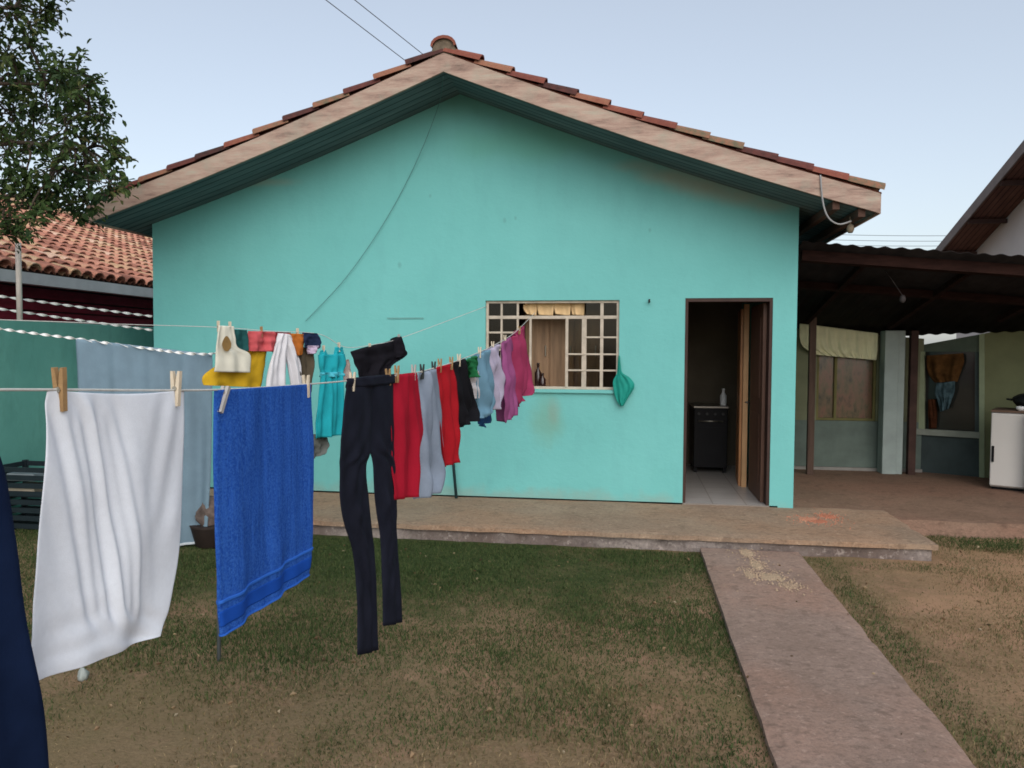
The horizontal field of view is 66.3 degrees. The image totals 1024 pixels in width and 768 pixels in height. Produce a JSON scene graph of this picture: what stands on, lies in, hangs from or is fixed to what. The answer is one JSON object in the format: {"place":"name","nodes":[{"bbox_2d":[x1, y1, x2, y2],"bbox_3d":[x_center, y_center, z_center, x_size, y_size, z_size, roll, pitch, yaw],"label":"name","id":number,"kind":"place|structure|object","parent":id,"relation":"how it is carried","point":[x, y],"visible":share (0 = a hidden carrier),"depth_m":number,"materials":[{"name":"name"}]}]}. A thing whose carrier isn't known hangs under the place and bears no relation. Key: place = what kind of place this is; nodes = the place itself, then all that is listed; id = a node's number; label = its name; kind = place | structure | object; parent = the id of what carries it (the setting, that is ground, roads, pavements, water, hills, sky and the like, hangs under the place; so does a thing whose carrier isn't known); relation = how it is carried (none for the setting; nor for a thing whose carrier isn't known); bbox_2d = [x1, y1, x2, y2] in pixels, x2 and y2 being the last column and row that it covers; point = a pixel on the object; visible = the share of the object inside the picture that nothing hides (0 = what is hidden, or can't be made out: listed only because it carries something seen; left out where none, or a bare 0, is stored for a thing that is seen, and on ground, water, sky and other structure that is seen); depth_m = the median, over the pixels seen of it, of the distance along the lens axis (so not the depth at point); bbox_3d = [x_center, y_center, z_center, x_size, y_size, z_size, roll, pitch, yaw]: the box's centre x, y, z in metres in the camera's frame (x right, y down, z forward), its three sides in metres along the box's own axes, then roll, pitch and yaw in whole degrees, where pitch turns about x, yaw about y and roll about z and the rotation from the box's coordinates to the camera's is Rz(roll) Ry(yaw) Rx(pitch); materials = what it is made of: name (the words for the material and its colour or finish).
{"place":"outdoors","nodes":[
{"label":"outdoors","id":0,"kind":"place"},
{"bbox_2d":[195,496,214,525],"bbox_3d":[-2.612,1.101,6.786,0.242,0.260,0.238,1,2,9],"label":"plant","id":1,"kind":"object","parent":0,"point":[202,511],"visible":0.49,"depth_m":6.69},
{"bbox_2d":[326,0,404,60],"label":"power line","id":2,"kind":"object","parent":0,"point":[364,29],"visible":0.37,"depth_m":16.88,"materials":[{"name":"grey metal"}]},
{"bbox_2d":[0,0,1023,343],"label":"sky","id":3,"kind":"structure","parent":0,"point":[922,99],"materials":[{"name":"blue"}]},
{"bbox_2d":[14,529,1023,767],"bbox_3d":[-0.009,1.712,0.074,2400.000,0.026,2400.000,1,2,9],"label":"ground","id":4,"kind":"structure","parent":0,"point":[128,748],"depth_m":4.05,"materials":[{"name":"plant"}]},
{"bbox_2d":[10,497,41,529],"bbox_3d":[-4.587,1.218,7.561,0.660,0.300,0.460,1,2,9],"label":"crate","id":5,"kind":"object","parent":4,"relation":"on","point":[28,517],"visible":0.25,"depth_m":7.35,"materials":[{"name":"plastic"}]},
{"bbox_2d":[3,460,44,497],"bbox_3d":[-4.574,0.916,7.556,0.640,0.300,0.440,1,2,9],"label":"crate","id":6,"kind":"object","parent":5,"relation":"on","point":[16,467],"visible":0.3,"depth_m":7.36,"materials":[{"name":"plastic"}]},
{"bbox_2d":[6,472,43,480],"bbox_3d":[-4.614,0.874,7.525,0.290,0.070,0.290,1,2,9],"label":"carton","id":7,"kind":"object","parent":6,"relation":"in","point":[31,474],"visible":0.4,"depth_m":7.39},
{"bbox_2d":[8,481,42,491],"bbox_3d":[-4.615,0.999,7.531,0.290,0.070,0.290,1,2,9],"label":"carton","id":8,"kind":"object","parent":6,"relation":"in","point":[24,489],"visible":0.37,"depth_m":7.40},
{"bbox_2d":[0,0,140,253],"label":"leafy tree","id":9,"kind":"object","parent":4,"relation":"on","point":[71,84],"visible":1,"depth_m":6.65,"materials":[{"name":"green plant"}]},
{"bbox_2d":[0,193,153,326],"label":"neighbour house","id":10,"kind":"structure","parent":4,"relation":"on","point":[67,261],"depth_m":11.10,"materials":[{"name":"orange tile"}]},
{"bbox_2d":[0,295,151,316],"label":"twisted tape","id":11,"kind":"object","parent":10,"relation":"attached to","point":[69,305],"visible":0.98,"depth_m":8.31,"materials":[{"name":"white plastic"}]},
{"bbox_2d":[0,308,151,330],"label":"twisted tape","id":12,"kind":"object","parent":10,"relation":"attached to","point":[68,318],"visible":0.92,"depth_m":8.31,"materials":[{"name":"white plastic"}]},
{"bbox_2d":[0,320,153,514],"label":"boundary wall","id":13,"kind":"structure","parent":4,"relation":"on","point":[27,360],"depth_m":8.03,"materials":[{"name":"green paint"}]},
{"bbox_2d":[15,243,22,319],"bbox_3d":[-4.946,-1.001,7.860,0.051,0.828,0.054,1,2,9],"label":"white post","id":14,"kind":"object","parent":13,"relation":"on","point":[18,266],"visible":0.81,"depth_m":7.84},
{"bbox_2d":[77,667,89,681],"bbox_3d":[-2.213,1.490,4.046,0.058,0.082,0.055,-1,3,-35],"label":"plastic cup","id":15,"kind":"object","parent":4,"relation":"on","point":[83,673],"visible":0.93,"depth_m":4.03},
{"bbox_2d":[189,525,214,548],"bbox_3d":[-2.612,1.311,6.785,0.340,0.200,0.340,1,2,9],"label":"flower pot","id":16,"kind":"object","parent":4,"relation":"on","point":[203,537],"visible":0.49,"depth_m":6.65,"materials":[{"name":"ceramic"}]},
{"bbox_2d":[217,614,220,661],"bbox_3d":[-1.603,0.801,4.282,0.035,1.545,0.022,1,2,9],"label":"line pole","id":17,"kind":"object","parent":4,"relation":"on","point":[218,648],"depth_m":4.30,"materials":[{"name":"grey metal"}]},
{"bbox_2d":[0,307,483,347],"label":"clothesline","id":18,"kind":"object","parent":4,"relation":"on","point":[217,327],"visible":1,"depth_m":5.47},
{"bbox_2d":[214,326,250,372],"bbox_3d":[-2.012,-0.249,5.657,0.042,0.338,0.294,2,3,37],"label":"badge shirt","id":19,"kind":"object","parent":18,"relation":"hanging from","point":[230,356],"visible":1,"depth_m":5.62,"materials":[{"name":"fabric"}]},
{"bbox_2d":[202,351,266,386],"bbox_3d":[-2.029,-0.110,5.777,0.049,0.290,0.537,2,3,36],"label":"yellow towel","id":20,"kind":"object","parent":18,"relation":"hanging from","point":[252,378],"visible":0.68,"depth_m":5.81,"materials":[{"name":"yellow fabric"}]},
{"bbox_2d":[234,329,248,350],"bbox_3d":[-1.991,-0.320,5.742,0.044,0.156,0.130,2,3,36],"label":"cloth","id":21,"kind":"object","parent":18,"relation":"hanging from","point":[242,340],"visible":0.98,"depth_m":5.75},
{"bbox_2d":[248,331,275,351],"bbox_3d":[-1.884,-0.319,5.890,0.070,0.153,0.247,2,3,41],"label":"coral shirt","id":22,"kind":"object","parent":18,"relation":"hanging from","point":[266,342],"visible":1,"depth_m":5.88,"materials":[{"name":"pink fabric"}]},
{"bbox_2d":[266,333,301,385],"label":"white leggings","id":23,"kind":"object","parent":18,"relation":"hanging from","point":[284,352],"visible":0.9,"depth_m":6.02,"materials":[{"name":"fabric"}]},
{"bbox_2d":[289,333,303,354],"bbox_3d":[-1.684,-0.310,6.153,0.066,0.173,0.157,2,3,33],"label":"orange cloth","id":24,"kind":"object","parent":18,"relation":"hanging from","point":[298,341],"visible":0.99,"depth_m":6.14,"materials":[{"name":"fabric"}]},
{"bbox_2d":[298,347,314,391],"bbox_3d":[-1.662,-0.085,6.276,0.090,0.421,0.210,2,3,35],"label":"olive cloth","id":25,"kind":"object","parent":18,"relation":"hanging from","point":[307,361],"visible":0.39,"depth_m":6.28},
{"bbox_2d":[302,333,321,348],"bbox_3d":[-1.615,-0.346,6.271,0.068,0.126,0.187,2,3,31],"label":"navy shirt","id":26,"kind":"object","parent":18,"relation":"hanging from","point":[312,339],"visible":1,"depth_m":6.26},
{"bbox_2d":[306,346,318,353],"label":"lilac cloth","id":27,"kind":"object","parent":18,"relation":"hanging from","point":[311,349],"visible":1,"depth_m":6.25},
{"bbox_2d":[313,434,329,458],"bbox_3d":[-1.588,0.505,6.443,0.091,0.199,0.170,2,3,40],"label":"grey sock","id":28,"kind":"object","parent":18,"relation":"hanging from","point":[321,445],"visible":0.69,"depth_m":6.44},
{"bbox_2d":[315,347,345,438],"bbox_3d":[-1.487,0.066,6.442,0.119,0.740,0.317,2,3,40],"label":"teal dress","id":29,"kind":"object","parent":18,"relation":"hanging from","point":[329,419],"visible":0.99,"depth_m":6.41,"materials":[{"name":"fabric"}]},
{"bbox_2d":[343,359,350,379],"bbox_3d":[-1.417,-0.117,6.630,0.056,0.182,0.121,2,3,39],"label":"beige cloth","id":30,"kind":"object","parent":18,"relation":"hanging from","point":[347,369],"visible":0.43,"depth_m":6.63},
{"bbox_2d":[351,336,406,376],"bbox_3d":[-1.169,-0.214,6.875,0.129,0.415,0.659,2,3,37],"label":"black crop top","id":31,"kind":"object","parent":18,"relation":"hanging from","point":[376,359],"visible":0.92,"depth_m":6.82,"materials":[{"name":"fabric"}]},
{"bbox_2d":[82,35,885,507],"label":"house","id":32,"kind":"structure","parent":4,"relation":"on","point":[520,189],"depth_m":8.15,"materials":[{"name":"teal paint"}]},
{"bbox_2d":[0,328,215,355],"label":"clothesline","id":33,"kind":"object","parent":32,"relation":"attached to","point":[106,342],"visible":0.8,"depth_m":6.61,"materials":[{"name":"fabric"}]},
{"bbox_2d":[76,339,212,545],"bbox_3d":[-3.119,0.546,6.675,1.135,1.855,0.091,0,2,-1],"label":"bed sheet","id":34,"kind":"object","parent":33,"relation":"hanging from","point":[109,366],"visible":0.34,"depth_m":6.65,"materials":[{"name":"fabric"}]},
{"bbox_2d":[0,313,534,391],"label":"clothesline","id":35,"kind":"object","parent":32,"relation":"attached to","point":[52,389],"visible":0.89,"depth_m":1.64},
{"bbox_2d":[0,457,48,767],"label":"jeans","id":36,"kind":"object","parent":35,"relation":"hanging from","point":[23,738],"visible":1,"depth_m":1.26,"materials":[{"name":"blue fabric"}]},
{"bbox_2d":[51,367,67,411],"bbox_3d":[-0.799,0.009,1.386,0.022,0.079,0.017,1,2,9],"label":"clothes peg","id":37,"kind":"object","parent":35,"relation":"attached to","point":[59,379],"visible":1,"depth_m":1.38,"materials":[{"name":"brown wood"}]},
{"bbox_2d":[31,391,183,679],"bbox_3d":[-0.780,0.275,1.550,0.038,0.548,0.485,1,2,9],"label":"towel","id":38,"kind":"object","parent":35,"relation":"hanging from","point":[108,545],"visible":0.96,"depth_m":1.51,"materials":[{"name":"white fabric"}]},
{"bbox_2d":[170,371,181,405],"bbox_3d":[-0.746,0.010,1.739,0.022,0.078,0.016,1,2,9],"label":"clothes peg","id":39,"kind":"object","parent":35,"relation":"attached to","point":[175,382],"visible":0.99,"depth_m":1.73,"materials":[{"name":"brown wood"}]},
{"bbox_2d":[217,386,230,412],"bbox_3d":[-0.716,0.039,1.938,0.022,0.067,0.043,1,2,9],"label":"clothes peg","id":40,"kind":"object","parent":35,"relation":"attached to","point":[224,397],"visible":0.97,"depth_m":1.94,"materials":[{"name":"grey plastic"}]},
{"bbox_2d":[213,384,313,636],"bbox_3d":[-0.680,0.309,2.209,0.038,0.612,0.580,1,2,9],"label":"bath towel","id":41,"kind":"object","parent":35,"relation":"hanging from","point":[263,460],"visible":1,"depth_m":2.14,"materials":[{"name":"fabric"}]},
{"bbox_2d":[302,375,309,397],"bbox_3d":[-0.640,0.007,2.437,0.022,0.071,0.018,1,2,9],"label":"clothes peg","id":42,"kind":"object","parent":35,"relation":"attached to","point":[306,380],"visible":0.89,"depth_m":2.43,"materials":[{"name":"brown wood"}]},
{"bbox_2d":[349,372,355,390],"bbox_3d":[-0.579,-0.008,2.840,0.022,0.071,0.018,1,2,9],"label":"clothes peg","id":43,"kind":"object","parent":35,"relation":"attached to","point":[354,375],"visible":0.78,"depth_m":2.84,"materials":[{"name":"brown wood"}]},
{"bbox_2d":[339,374,401,654],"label":"black jeans","id":44,"kind":"object","parent":35,"relation":"hanging from","point":[368,419],"visible":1,"depth_m":3.03,"materials":[{"name":"fabric"}]},
{"bbox_2d":[385,369,390,384],"bbox_3d":[-0.514,-0.029,3.261,0.022,0.071,0.025,1,2,9],"label":"clothes peg","id":45,"kind":"object","parent":35,"relation":"attached to","point":[387,372],"visible":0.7,"depth_m":3.25,"materials":[{"name":"brown wood"}]},
{"bbox_2d":[394,365,399,382],"bbox_3d":[-0.496,-0.043,3.378,0.022,0.074,0.016,1,2,9],"label":"clothes peg","id":46,"kind":"object","parent":35,"relation":"attached to","point":[396,371],"visible":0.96,"depth_m":3.37,"materials":[{"name":"brown wood"}]},
{"bbox_2d":[391,372,422,499],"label":"red trousers","id":47,"kind":"object","parent":35,"relation":"hanging from","point":[408,427],"visible":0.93,"depth_m":3.51,"materials":[{"name":"fabric"}]},
{"bbox_2d":[411,364,415,379],"bbox_3d":[-0.457,-0.054,3.640,0.022,0.074,0.016,1,2,9],"label":"clothes peg","id":48,"kind":"object","parent":35,"relation":"attached to","point":[413,370],"visible":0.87,"depth_m":3.63,"materials":[{"name":"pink plastic"}]},
{"bbox_2d":[420,364,424,378],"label":"clothes peg","id":49,"kind":"object","parent":35,"relation":"attached to","point":[422,372],"visible":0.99,"depth_m":3.78,"materials":[{"name":"plastic"}]},
{"bbox_2d":[413,369,445,498],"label":"grey trousers","id":50,"kind":"object","parent":35,"relation":"hanging from","point":[433,474],"visible":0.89,"depth_m":3.86,"materials":[{"name":"fabric"}]},
{"bbox_2d":[431,361,435,368],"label":"clothes peg","id":51,"kind":"object","parent":35,"relation":"attached to","point":[433,367],"visible":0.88,"depth_m":4.00,"materials":[{"name":"plastic"}]},
{"bbox_2d":[437,359,441,372],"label":"clothes peg","id":52,"kind":"object","parent":35,"relation":"attached to","point":[440,363],"visible":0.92,"depth_m":4.13,"materials":[{"name":"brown wood"}]},
{"bbox_2d":[436,364,460,466],"bbox_3d":[-0.363,0.176,4.288,0.092,0.573,0.451,1,2,9],"label":"red shirt","id":53,"kind":"object","parent":35,"relation":"hanging from","point":[450,432],"visible":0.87,"depth_m":4.29,"materials":[{"name":"fabric"}]},
{"bbox_2d":[449,357,452,369],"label":"clothes peg","id":54,"kind":"object","parent":35,"relation":"attached to","point":[451,365],"visible":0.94,"depth_m":4.39,"materials":[{"name":"brown wood"}]},
{"bbox_2d":[457,354,460,366],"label":"clothes peg","id":55,"kind":"object","parent":35,"relation":"attached to","point":[459,357],"visible":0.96,"depth_m":4.59,"materials":[{"name":"brown wood"}]},
{"bbox_2d":[453,358,479,427],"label":"black shorts","id":56,"kind":"object","parent":35,"relation":"hanging from","point":[469,412],"visible":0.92,"depth_m":4.68,"materials":[{"name":"fabric"}]},
{"bbox_2d":[466,356,480,377],"bbox_3d":[-0.249,-0.107,4.867,0.099,0.137,0.302,1,2,9],"label":"green cloth","id":57,"kind":"object","parent":35,"relation":"hanging from","point":[472,363],"visible":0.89,"depth_m":4.87,"materials":[{"name":"fabric"}]},
{"bbox_2d":[470,371,479,398],"bbox_3d":[-0.243,-0.007,5.058,0.073,0.205,0.261,1,2,9],"label":"white sock","id":58,"kind":"object","parent":35,"relation":"hanging from","point":[473,380],"visible":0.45,"depth_m":5.03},
{"bbox_2d":[474,349,495,417],"bbox_3d":[-0.196,-0.005,5.360,0.134,0.462,0.676,1,2,9],"label":"blue grey shirt","id":59,"kind":"object","parent":35,"relation":"hanging from","point":[486,401],"visible":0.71,"depth_m":5.29,"materials":[{"name":"fabric"}]},
{"bbox_2d":[478,414,491,427],"bbox_3d":[-0.220,0.159,6.042,0.101,0.309,0.463,0,2,4],"label":"navy cloth","id":60,"kind":"object","parent":59,"relation":"attached to","point":[482,422],"visible":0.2,"depth_m":6.01,"materials":[{"name":"fabric"}]},
{"bbox_2d":[487,344,504,409],"bbox_3d":[-0.130,-0.055,5.797,0.127,0.482,0.598,1,2,9],"label":"lilac blouse","id":61,"kind":"object","parent":35,"relation":"hanging from","point":[497,371],"visible":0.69,"depth_m":5.74,"materials":[{"name":"fabric"}]},
{"bbox_2d":[496,337,517,422],"bbox_3d":[-0.036,-0.047,6.430,0.161,0.692,0.698,1,2,9],"label":"purple dress","id":62,"kind":"object","parent":35,"relation":"hanging from","point":[509,407],"visible":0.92,"depth_m":6.29,"materials":[{"name":"pink fabric"}]},
{"bbox_2d":[511,326,534,406],"bbox_3d":[0.072,-0.177,7.123,0.191,0.725,1.010,1,2,9],"label":"pink dress","id":63,"kind":"object","parent":35,"relation":"hanging from","point":[524,385],"visible":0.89,"depth_m":6.84,"materials":[{"name":"fabric"}]},
{"bbox_2d":[306,80,442,320],"bbox_3d":[-1.343,-1.824,8.205,1.816,2.317,0.437,2,3,30],"label":"gable cable","id":64,"kind":"object","parent":32,"relation":"attached to","point":[395,202],"visible":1,"depth_m":8.31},
{"bbox_2d":[355,0,422,53],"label":"power line","id":65,"kind":"object","parent":32,"relation":"attached to","point":[389,27],"visible":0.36,"depth_m":17.14,"materials":[{"name":"grey metal"}]},
{"bbox_2d":[486,300,619,393],"bbox_3d":[0.412,-0.390,8.169,1.435,0.960,0.101,1,2,9],"label":"window","id":66,"kind":"structure","parent":32,"relation":"in","point":[538,389],"depth_m":8.14,"materials":[{"name":"beige paint"}]},
{"bbox_2d":[535,363,540,385],"bbox_3d":[0.284,-0.096,8.528,0.072,0.270,0.072,1,2,9],"label":"bottle","id":67,"kind":"object","parent":66,"relation":"on","point":[537,374],"visible":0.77,"depth_m":8.50,"materials":[{"name":"brown glass"}]},
{"bbox_2d":[539,373,545,385],"bbox_3d":[0.330,-0.038,8.473,0.072,0.160,0.072,1,2,9],"label":"bottle","id":68,"kind":"object","parent":66,"relation":"on","point":[542,380],"visible":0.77,"depth_m":8.45,"materials":[{"name":"brown glass"}]},
{"bbox_2d":[613,356,633,405],"bbox_3d":[1.141,-0.031,8.002,0.219,0.518,0.064,1,2,9],"label":"green bag","id":69,"kind":"object","parent":32,"relation":"hanging from","point":[623,386],"visible":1,"depth_m":7.99,"materials":[{"name":"fabric"}]},
{"bbox_2d":[689,402,728,472],"bbox_3d":[2.577,0.698,10.304,0.440,0.862,0.768,1,2,9],"label":"stove","id":70,"kind":"object","parent":32,"relation":"on","point":[708,434],"visible":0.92,"depth_m":9.97,"materials":[{"name":"black metal"}]},
{"bbox_2d":[720,388,725,405],"bbox_3d":[2.703,0.167,10.023,0.080,0.225,0.080,1,2,9],"label":"bottle","id":71,"kind":"object","parent":70,"relation":"on","point":[723,399],"visible":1,"depth_m":10.00,"materials":[{"name":"white plastic"}]},
{"bbox_2d":[735,304,749,486],"bbox_3d":[2.707,0.126,9.287,0.081,2.094,0.751,1,3,10],"label":"door","id":72,"kind":"structure","parent":32,"relation":"in","point":[742,396],"depth_m":8.96,"materials":[{"name":"orange wood"}]},
{"bbox_2d":[735,309,742,485],"bbox_3d":[2.714,0.147,9.332,0.040,2.040,0.660,1,3,13],"label":"door leaf","id":73,"kind":"structure","parent":72,"relation":"in","point":[740,314],"depth_m":9.07,"materials":[{"name":"orange wood"}]},
{"bbox_2d":[745,303,766,501],"bbox_3d":[2.600,0.179,8.412,0.099,2.045,0.810,1,2,9],"label":"door","id":74,"kind":"structure","parent":32,"relation":"in","point":[757,372],"depth_m":8.22,"materials":[{"name":"brown wood"}]},
{"bbox_2d":[820,175,851,224],"bbox_3d":[2.904,-1.643,7.009,0.328,0.441,0.048,0,3,-12],"label":"looped cable","id":75,"kind":"object","parent":32,"relation":"hanging from","point":[827,216],"visible":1,"depth_m":6.98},
{"bbox_2d":[846,217,853,232],"bbox_3d":[3.094,-1.457,7.162,0.068,0.151,0.068,1,2,9],"label":"insulator","id":76,"kind":"object","parent":32,"relation":"hanging from","point":[850,228],"visible":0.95,"depth_m":7.14,"materials":[{"name":"ceramic"}]},
{"bbox_3d":[0.430,-0.861,8.248,1.385,0.020,0.020,1,2,9],"label":"curtain rod","id":77,"kind":"object","parent":32,"relation":"attached to","visible":0},
{"bbox_2d":[523,303,584,315],"bbox_3d":[0.443,-0.813,8.248,0.655,0.187,0.036,1,2,9],"label":"valance","id":78,"kind":"object","parent":77,"relation":"hanging from","point":[550,308],"visible":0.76,"depth_m":8.24,"materials":[{"name":"beige fabric"}]},
{"bbox_2d":[14,522,1023,767],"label":"green grass","id":79,"kind":"structure","parent":4,"relation":"on","point":[498,655],"depth_m":4.78,"materials":[{"name":"plant"}]},
{"bbox_2d":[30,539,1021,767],"bbox_3d":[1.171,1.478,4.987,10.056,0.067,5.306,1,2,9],"label":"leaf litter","id":80,"kind":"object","parent":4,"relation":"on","point":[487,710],"visible":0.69,"depth_m":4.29,"materials":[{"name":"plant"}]},
{"bbox_2d":[313,525,931,560],"bbox_3d":[-0.413,1.380,7.710,8.055,0.204,1.407,1,2,9],"label":"veranda base","id":81,"kind":"object","parent":4,"relation":"on","point":[696,546],"visible":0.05,"depth_m":6.79,"materials":[{"name":"concrete"}]},
{"bbox_2d":[210,489,938,549],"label":"veranda slab","id":82,"kind":"structure","parent":81,"relation":"on","point":[770,525],"depth_m":7.21,"materials":[{"name":"concrete"}]},
{"bbox_2d":[452,463,457,497],"bbox_3d":[-0.650,0.512,8.292,0.203,1.383,0.031,2,3,39],"label":"prop pole","id":83,"kind":"object","parent":82,"relation":"on","point":[454,480],"visible":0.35,"depth_m":8.26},
{"bbox_2d":[778,509,854,529],"bbox_3d":[2.858,1.259,7.378,0.642,0.014,1.004,1,2,9],"label":"brick rubble","id":84,"kind":"object","parent":82,"relation":"on","point":[815,520],"visible":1,"depth_m":7.33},
{"bbox_2d":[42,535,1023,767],"bbox_3d":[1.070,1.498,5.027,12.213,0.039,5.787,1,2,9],"label":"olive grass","id":85,"kind":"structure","parent":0,"point":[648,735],"depth_m":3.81,"materials":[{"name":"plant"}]},
{"bbox_2d":[525,311,599,386],"bbox_3d":[0.584,0.182,8.897,0.830,1.994,0.543,1,2,9],"label":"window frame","id":86,"kind":"object","parent":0,"point":[548,345],"visible":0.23,"depth_m":8.63,"materials":[{"name":"brown wood"}]},
{"bbox_2d":[700,548,975,767],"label":"path","id":87,"kind":"structure","parent":0,"point":[823,697],"depth_m":3.98,"materials":[{"name":"concrete"}]},
{"bbox_2d":[728,547,811,594],"bbox_3d":[1.950,1.408,6.126,0.566,0.014,1.520,1,2,9],"label":"sand spill","id":88,"kind":"object","parent":87,"relation":"on","point":[757,565],"visible":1,"depth_m":5.83,"materials":[{"name":"sand"}]},
{"bbox_2d":[866,235,945,235],"bbox_3d":[17.663,-7.206,37.502,10.417,0.350,0.024,1,2,9],"label":"power line","id":89,"kind":"object","parent":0,"point":[886,235],"visible":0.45,"depth_m":37.47,"materials":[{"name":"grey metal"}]},
{"bbox_2d":[793,469,1023,539],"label":"patio floor","id":90,"kind":"structure","parent":0,"point":[927,504],"depth_m":8.60,"materials":[{"name":"concrete"}]},
{"bbox_2d":[794,328,923,471],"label":"patio back wall","id":91,"kind":"structure","parent":90,"relation":"on","point":[846,413],"depth_m":10.75,"materials":[{"name":"green paint"}]},
{"bbox_2d":[816,355,875,420],"bbox_3d":[4.573,-0.039,10.752,0.777,1.077,0.061,1,2,9],"label":"window","id":92,"kind":"structure","parent":91,"relation":"in","point":[846,387],"depth_m":10.76,"materials":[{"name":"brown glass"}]},
{"bbox_2d":[877,331,905,473],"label":"pillar","id":93,"kind":"structure","parent":90,"relation":"on","point":[891,402],"depth_m":10.35,"materials":[{"name":"paint"}]},
{"bbox_2d":[797,241,1023,474],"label":"patio roof","id":94,"kind":"structure","parent":90,"relation":"on","point":[915,293],"depth_m":8.78,"materials":[{"name":"wood"}]},
{"bbox_2d":[799,323,877,359],"bbox_3d":[4.404,-0.572,10.573,1.013,0.494,0.058,1,2,9],"label":"patio valance","id":95,"kind":"object","parent":94,"relation":"hanging from","point":[837,342],"visible":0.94,"depth_m":10.56,"materials":[{"name":"yellow fabric"}]},
{"bbox_2d":[916,331,1023,477],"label":"patio side wall","id":96,"kind":"structure","parent":90,"relation":"on","point":[957,441],"depth_m":10.23,"materials":[{"name":"green paint"}]},
{"bbox_2d":[928,399,936,428],"bbox_3d":[5.604,0.400,10.442,0.090,0.394,0.100,0,3,-17],"label":"rust cloth","id":97,"kind":"object","parent":96,"relation":"hanging from","point":[932,412],"visible":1,"depth_m":10.41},
{"bbox_2d":[926,353,963,381],"bbox_3d":[5.704,-0.211,10.327,0.442,0.390,0.129,2,3,36],"label":"orange cloth","id":98,"kind":"object","parent":96,"relation":"hanging from","point":[945,368],"visible":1,"depth_m":10.30,"materials":[{"name":"fabric"}]},
{"bbox_2d":[935,381,954,411],"bbox_3d":[5.696,0.164,10.293,0.140,0.412,0.218,-1,3,-29],"label":"blue shirt","id":99,"kind":"object","parent":98,"relation":"hanging from","point":[944,392],"visible":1,"depth_m":10.26,"materials":[{"name":"fabric"}]},
{"bbox_2d":[916,333,984,477],"bbox_3d":[5.802,0.266,10.388,0.861,1.863,0.160,2,3,37],"label":"window","id":100,"kind":"structure","parent":96,"relation":"in","point":[965,415],"depth_m":10.30,"materials":[{"name":"grey glass"}]},
{"bbox_2d":[989,412,1023,491],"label":"fridge","id":101,"kind":"object","parent":90,"relation":"on","point":[1007,454],"visible":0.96,"depth_m":9.15,"materials":[{"name":"white metal"}]},
{"bbox_2d":[991,407,1023,412],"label":"board","id":102,"kind":"object","parent":101,"relation":"on","point":[1006,410],"visible":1,"depth_m":9.20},
{"bbox_2d":[1006,393,1023,405],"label":"wok","id":103,"kind":"object","parent":102,"relation":"on","point":[1018,400],"visible":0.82,"depth_m":9.16,"materials":[{"name":"black metal"}]},
{"bbox_2d":[1016,406,1023,410],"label":"white bowl","id":104,"kind":"object","parent":102,"relation":"on","point":[1019,408],"visible":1,"depth_m":9.04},
{"bbox_2d":[936,140,1023,338],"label":"white gable house","id":105,"kind":"structure","parent":0,"point":[991,221],"depth_m":15.41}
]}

